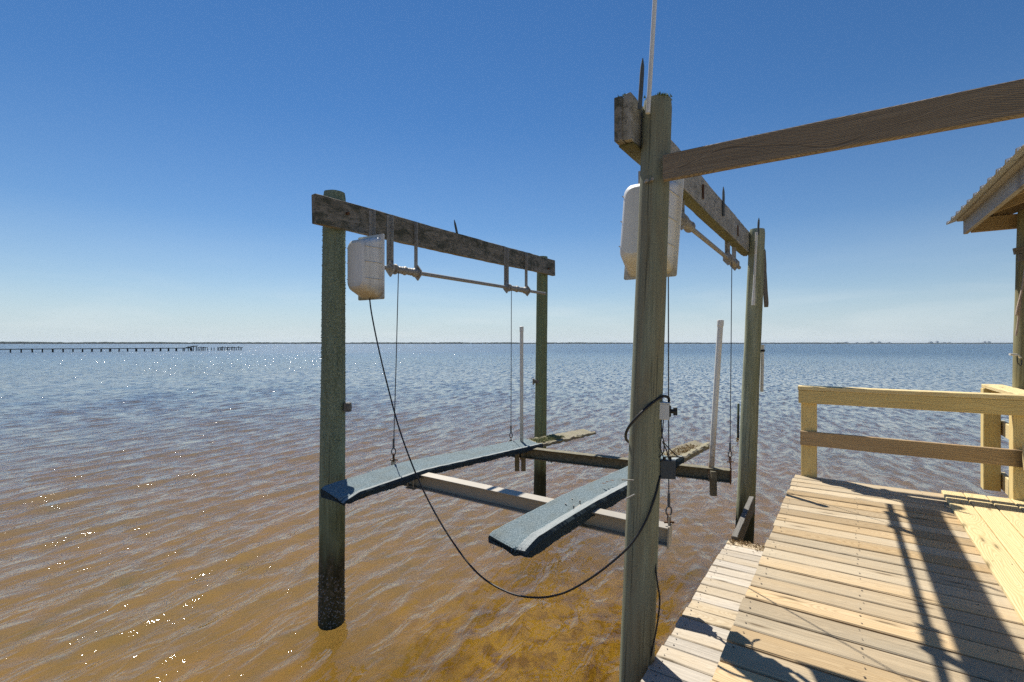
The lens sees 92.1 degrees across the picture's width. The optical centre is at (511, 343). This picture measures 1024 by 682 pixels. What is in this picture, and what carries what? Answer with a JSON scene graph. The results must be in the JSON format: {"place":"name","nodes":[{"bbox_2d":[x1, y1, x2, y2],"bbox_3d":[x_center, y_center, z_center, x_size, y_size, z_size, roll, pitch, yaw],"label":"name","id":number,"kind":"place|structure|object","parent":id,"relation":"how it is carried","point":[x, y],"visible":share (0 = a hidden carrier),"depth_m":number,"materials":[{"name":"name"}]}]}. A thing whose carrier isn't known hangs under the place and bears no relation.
{"place":"outdoors","nodes":[
{"label":"outdoors","id":0,"kind":"place"},
{"bbox_2d":[0,344,1012,681],"bbox_3d":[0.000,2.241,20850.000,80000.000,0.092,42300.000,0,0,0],"label":"water","id":1,"kind":"structure","parent":0,"point":[158,516],"depth_m":7.35,"materials":[{"name":"liquid"}]},
{"bbox_2d":[0,346,196,352],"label":"pier","id":2,"kind":"structure","parent":1,"relation":"in","point":[188,347],"depth_m":137.90,"materials":[{"name":"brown wood"}]},
{"bbox_2d":[317,190,345,630],"bbox_3d":[-1.454,1.112,3.975,0.230,4.657,0.214,0,0,0],"label":"lift pile","id":3,"kind":"object","parent":1,"relation":"in","point":[331,595],"visible":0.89,"depth_m":3.90,"materials":[{"name":"wood"}]},
{"bbox_2d":[344,402,351,411],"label":"wood block","id":4,"kind":"structure","parent":3,"relation":"attached to","point":[347,406],"depth_m":3.92,"materials":[{"name":"grey wood"}]},
{"bbox_2d":[311,193,554,275],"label":"top beam","id":5,"kind":"structure","parent":3,"relation":"attached to","point":[330,212],"depth_m":4.66,"materials":[{"name":"wood"}]},
{"bbox_2d":[347,210,384,300],"bbox_3d":[-1.182,-0.735,4.005,0.295,0.750,0.232,0,0,31],"label":"motor cover","id":6,"kind":"object","parent":5,"relation":"attached to","point":[365,267],"visible":1,"depth_m":3.93,"materials":[{"name":"plastic"}]},
{"bbox_2d":[385,215,545,295],"bbox_3d":[-0.365,-0.871,5.410,0.092,0.583,3.160,0,0,31],"label":"drive shaft","id":7,"kind":"object","parent":5,"relation":"hanging from","point":[416,272],"visible":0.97,"depth_m":4.56,"materials":[{"name":"metal"}]},
{"bbox_2d":[390,271,398,461],"bbox_3d":[-1.014,0.193,4.282,0.082,1.666,0.045,0,0,-34],"label":"lift cable","id":8,"kind":"object","parent":7,"relation":"hanging from","point":[393,447],"visible":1,"depth_m":4.29,"materials":[{"name":"metal"}]},
{"bbox_2d":[508,290,512,441],"bbox_3d":[-0.010,0.268,5.946,0.062,1.856,0.042,0,0,-28],"label":"lift cable","id":9,"kind":"object","parent":7,"relation":"hanging from","point":[511,355],"visible":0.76,"depth_m":5.94,"materials":[{"name":"metal"}]},
{"bbox_2d":[508,440,731,483],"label":"cradle beam","id":10,"kind":"structure","parent":9,"relation":"hanging from","point":[693,471],"depth_m":5.40,"materials":[{"name":"wood"}]},
{"bbox_2d":[515,326,525,470],"bbox_3d":[0.098,0.652,5.896,0.130,1.719,0.117,0,0,0],"label":"guide post","id":11,"kind":"object","parent":10,"relation":"attached to","point":[523,464],"visible":0.9,"depth_m":5.91,"materials":[{"name":"plastic"}]},
{"bbox_2d":[488,440,709,557],"bbox_3d":[1.205,1.208,4.565,0.291,0.221,4.358,0,0,35],"label":"bunk","id":12,"kind":"object","parent":10,"relation":"on","point":[534,532],"visible":0.7,"depth_m":3.27,"materials":[{"name":"carpet"}]},
{"bbox_2d":[707,320,723,495],"bbox_3d":[2.031,0.627,4.889,0.160,1.731,0.124,0,0,0],"label":"guide post","id":13,"kind":"object","parent":10,"relation":"attached to","point":[712,475],"visible":1,"depth_m":4.90,"materials":[{"name":"plastic"}]},
{"bbox_2d":[0,341,844,343],"bbox_3d":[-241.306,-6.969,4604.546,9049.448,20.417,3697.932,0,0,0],"label":"treeline","id":14,"kind":"object","parent":1,"relation":"on","point":[2,342],"visible":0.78,"depth_m":4934.38,"materials":[{"name":"green plant"}]},
{"bbox_2d":[534,256,547,496],"bbox_3d":[0.402,1.099,7.047,0.218,4.683,0.184,0,0,0],"label":"lift pile","id":15,"kind":"object","parent":1,"relation":"in","point":[540,428],"visible":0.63,"depth_m":6.97,"materials":[{"name":"wood"}]},
{"bbox_2d":[619,92,672,681],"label":"lift pile","id":16,"kind":"object","parent":1,"relation":"in","point":[638,619],"visible":0.94,"depth_m":2.55,"materials":[{"name":"wood"}]},
{"bbox_2d":[369,298,660,598],"bbox_3d":[-0.238,0.556,3.171,2.353,1.836,0.220,0,0,36],"label":"power cord","id":17,"kind":"object","parent":16,"relation":"attached to","point":[592,576],"visible":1,"depth_m":2.97,"materials":[{"name":"black rubber"}]},
{"bbox_2d":[624,395,669,442],"bbox_3d":[0.690,0.406,2.573,0.232,0.282,0.167,0,0,33],"label":"power cord","id":18,"kind":"object","parent":16,"relation":"attached to","point":[642,412],"visible":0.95,"depth_m":2.53,"materials":[{"name":"black rubber"}]},
{"bbox_2d":[646,0,656,113],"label":"pole","id":19,"kind":"object","parent":16,"relation":"attached to","point":[651,55],"visible":1,"depth_m":2.52,"materials":[{"name":"white plastic"}]},
{"bbox_2d":[650,564,660,657],"bbox_3d":[0.738,1.339,2.574,0.062,0.672,0.100,0,0,0],"label":"power cord","id":20,"kind":"object","parent":16,"relation":"hanging from","point":[658,612],"visible":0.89,"depth_m":2.53,"materials":[{"name":"black rubber"}]},
{"bbox_2d":[660,457,675,479],"bbox_3d":[0.814,0.649,2.580,0.076,0.111,0.036,0,0,12],"label":"junction box","id":21,"kind":"object","parent":16,"relation":"attached to","point":[667,469],"visible":0.94,"depth_m":2.56,"materials":[{"name":"grey plastic"}]},
{"bbox_2d":[664,444,682,457],"bbox_3d":[0.845,0.559,2.585,0.121,0.086,0.016,0,0,-20],"label":"loose wire","id":22,"kind":"object","parent":21,"relation":"attached to","point":[676,456],"visible":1,"depth_m":2.58,"materials":[{"name":"black rubber"}]},
{"bbox_2d":[659,401,676,419],"bbox_3d":[0.807,0.349,2.579,0.110,0.090,0.080,0,0,21],"label":"switch box","id":23,"kind":"object","parent":16,"relation":"attached to","point":[666,411],"visible":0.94,"depth_m":2.55,"materials":[{"name":"grey plastic"}]},
{"bbox_2d":[659,420,664,457],"bbox_3d":[0.775,0.491,2.554,0.029,0.202,0.014,0,0,42],"label":"loose wire","id":24,"kind":"object","parent":23,"relation":"attached to","point":[663,440],"visible":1,"depth_m":2.55,"materials":[{"name":"black rubber"}]},
{"bbox_2d":[660,420,664,459],"bbox_3d":[0.782,0.497,2.558,0.040,0.215,0.014,0,0,-37],"label":"loose wire","id":25,"kind":"object","parent":23,"relation":"attached to","point":[661,439],"visible":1,"depth_m":2.55,"materials":[{"name":"black rubber"}]},
{"bbox_2d":[614,92,748,255],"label":"top beam","id":26,"kind":"structure","parent":16,"relation":"attached to","point":[702,199],"depth_m":3.61,"materials":[{"name":"wood"}]},
{"bbox_2d":[637,58,643,109],"bbox_3d":[0.653,-1.316,2.500,0.033,0.260,0.017,0,0,0],"label":"stake","id":27,"kind":"object","parent":26,"relation":"attached to","point":[641,84],"visible":1,"depth_m":2.49,"materials":[{"name":"grey metal"}]},
{"bbox_2d":[619,171,683,279],"bbox_3d":[0.818,-0.748,2.964,0.372,0.685,0.251,0,0,34],"label":"motor cover","id":28,"kind":"object","parent":26,"relation":"attached to","point":[629,238],"visible":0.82,"depth_m":2.91,"materials":[{"name":"plastic"}]},
{"bbox_2d":[680,200,740,270],"bbox_3d":[1.692,-0.961,4.226,0.092,0.398,2.791,0,0,34],"label":"drive shaft","id":29,"kind":"object","parent":26,"relation":"hanging from","point":[688,225],"visible":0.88,"depth_m":4.22,"materials":[{"name":"metal"}]},
{"bbox_2d":[664,277,673,522],"bbox_3d":[1.014,0.145,3.183,0.060,2.051,0.045,0,0,-34],"label":"lift cable","id":30,"kind":"object","parent":29,"relation":"hanging from","point":[668,501],"visible":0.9,"depth_m":3.19,"materials":[{"name":"metal"}]},
{"bbox_2d":[391,459,672,548],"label":"cradle beam","id":31,"kind":"structure","parent":30,"relation":"hanging from","point":[608,521],"depth_m":3.73,"materials":[{"name":"metal"}]},
{"bbox_2d":[320,429,595,505],"bbox_3d":[-0.054,1.202,5.533,0.289,0.367,4.815,0,0,30],"label":"bunk","id":32,"kind":"object","parent":31,"relation":"on","point":[350,490],"visible":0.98,"depth_m":4.29,"materials":[{"name":"carpet"}]},
{"bbox_2d":[727,262,733,462],"bbox_3d":[2.153,0.183,4.845,0.090,1.986,0.045,0,0,-34],"label":"lift cable","id":33,"kind":"object","parent":29,"relation":"hanging from","point":[730,460],"visible":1,"depth_m":4.85,"materials":[{"name":"metal"}]},
{"bbox_2d":[722,187,724,215],"bbox_3d":[1.859,-1.250,4.337,0.022,0.260,0.016,0,0,0],"label":"stake","id":34,"kind":"object","parent":26,"relation":"attached to","point":[723,202],"visible":1,"depth_m":4.33,"materials":[{"name":"black metal"}]},
{"bbox_2d":[663,79,1023,181],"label":"overhead timber","id":35,"kind":"object","parent":16,"relation":"attached to","point":[1000,102],"visible":1,"depth_m":2.04,"materials":[{"name":"wood"}]},
{"bbox_2d":[737,404,739,437],"bbox_3d":[5.435,2.240,11.850,0.062,1.600,0.050,0,0,0],"label":"mooring stake","id":36,"kind":"object","parent":1,"relation":"in","point":[738,408],"visible":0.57,"depth_m":11.83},
{"bbox_2d":[735,228,764,543],"bbox_3d":[2.626,1.084,5.500,0.375,4.719,0.201,0,0,0],"label":"lift pile","id":37,"kind":"object","parent":1,"relation":"in","point":[747,466],"visible":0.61,"depth_m":5.43,"materials":[{"name":"wood"}]},
{"bbox_2d":[752,232,757,304],"bbox_3d":[2.637,-0.814,5.360,0.064,0.795,0.034,0,0,0],"label":"pipe","id":38,"kind":"object","parent":37,"relation":"attached to","point":[754,272],"visible":1,"depth_m":5.35,"materials":[{"name":"white plastic"}]},
{"bbox_2d":[757,218,759,234],"bbox_3d":[2.697,-1.287,5.400,0.025,0.182,0.017,0,0,0],"label":"stake","id":39,"kind":"object","parent":37,"relation":"attached to","point":[758,225],"visible":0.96,"depth_m":5.39,"materials":[{"name":"black metal"}]},
{"bbox_2d":[760,345,764,391],"bbox_3d":[2.817,0.276,5.550,0.055,0.529,0.047,0,0,0],"label":"rod holder","id":40,"kind":"object","parent":37,"relation":"attached to","point":[762,370],"visible":0.84,"depth_m":5.53,"materials":[{"name":"white plastic"}]},
{"bbox_2d":[763,250,768,306],"bbox_3d":[2.812,-0.730,5.485,0.106,0.648,0.038,0,0,-27],"label":"splintered board","id":41,"kind":"object","parent":37,"relation":"hanging from","point":[765,295],"visible":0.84,"depth_m":5.48,"materials":[{"name":"wood"}]},
{"bbox_2d":[710,475,1023,681],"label":"dock","id":42,"kind":"object","parent":1,"relation":"in","point":[855,582],"visible":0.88,"depth_m":2.46,"materials":[{"name":"brown wood"}]},
{"bbox_2d":[641,496,763,681],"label":"side step","id":43,"kind":"object","parent":42,"relation":"attached to","point":[691,649],"visible":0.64,"depth_m":2.99,"materials":[{"name":"brown wood"}]},
{"bbox_2d":[798,385,1023,500],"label":"railing","id":44,"kind":"object","parent":42,"relation":"attached to","point":[810,398],"visible":0.98,"depth_m":4.26,"materials":[{"name":"brown wood"}]},
{"bbox_2d":[941,490,1023,623],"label":"new platform","id":45,"kind":"structure","parent":42,"relation":"on","point":[993,526],"depth_m":3.26,"materials":[{"name":"brown wood"}]},
{"bbox_2d":[845,343,1012,343],"bbox_3d":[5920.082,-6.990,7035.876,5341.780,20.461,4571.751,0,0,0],"label":"distant treeline","id":46,"kind":"object","parent":1,"relation":"on","point":[928,343],"visible":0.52,"depth_m":7257.62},
{"bbox_2d":[946,145,1023,497],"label":"pavilion","id":47,"kind":"structure","parent":1,"relation":"in","point":[995,202],"depth_m":4.55,"materials":[{"name":"brown wood"}]},
{"bbox_2d":[981,384,1023,494],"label":"side railing","id":48,"kind":"object","parent":47,"relation":"attached to","point":[994,427],"visible":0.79,"depth_m":4.88,"materials":[{"name":"brown wood"}]},
{"bbox_2d":[1009,353,1021,365],"bbox_3d":[4.554,0.144,4.463,0.113,0.114,0.033,0,0,0],"label":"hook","id":49,"kind":"object","parent":47,"relation":"attached to","point":[1016,355],"visible":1,"depth_m":4.45,"materials":[{"name":"white metal"}]},
{"bbox_2d":[1013,246,1023,261],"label":"nailed boards","id":50,"kind":"object","parent":47,"relation":"attached to","point":[1018,250],"visible":1,"depth_m":4.50,"materials":[{"name":"wood"}]},
{"bbox_2d":[1015,271,1023,335],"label":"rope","id":51,"kind":"object","parent":47,"relation":"hanging from","point":[1018,310],"visible":1,"depth_m":4.48,"materials":[{"name":"beige fabric"}]},
{"bbox_2d":[0,0,1023,342],"label":"sky","id":52,"kind":"structure","parent":0,"point":[162,162],"materials":[{"name":"blue"}]},
{"bbox_2d":[728,539,763,551],"bbox_3d":[1.958,1.650,4.016,0.415,0.012,0.230,0,0,32],"label":"dry weed","id":53,"kind":"object","parent":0,"point":[733,541],"visible":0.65,"depth_m":4.07,"materials":[{"name":"beige plant"}]}
]}

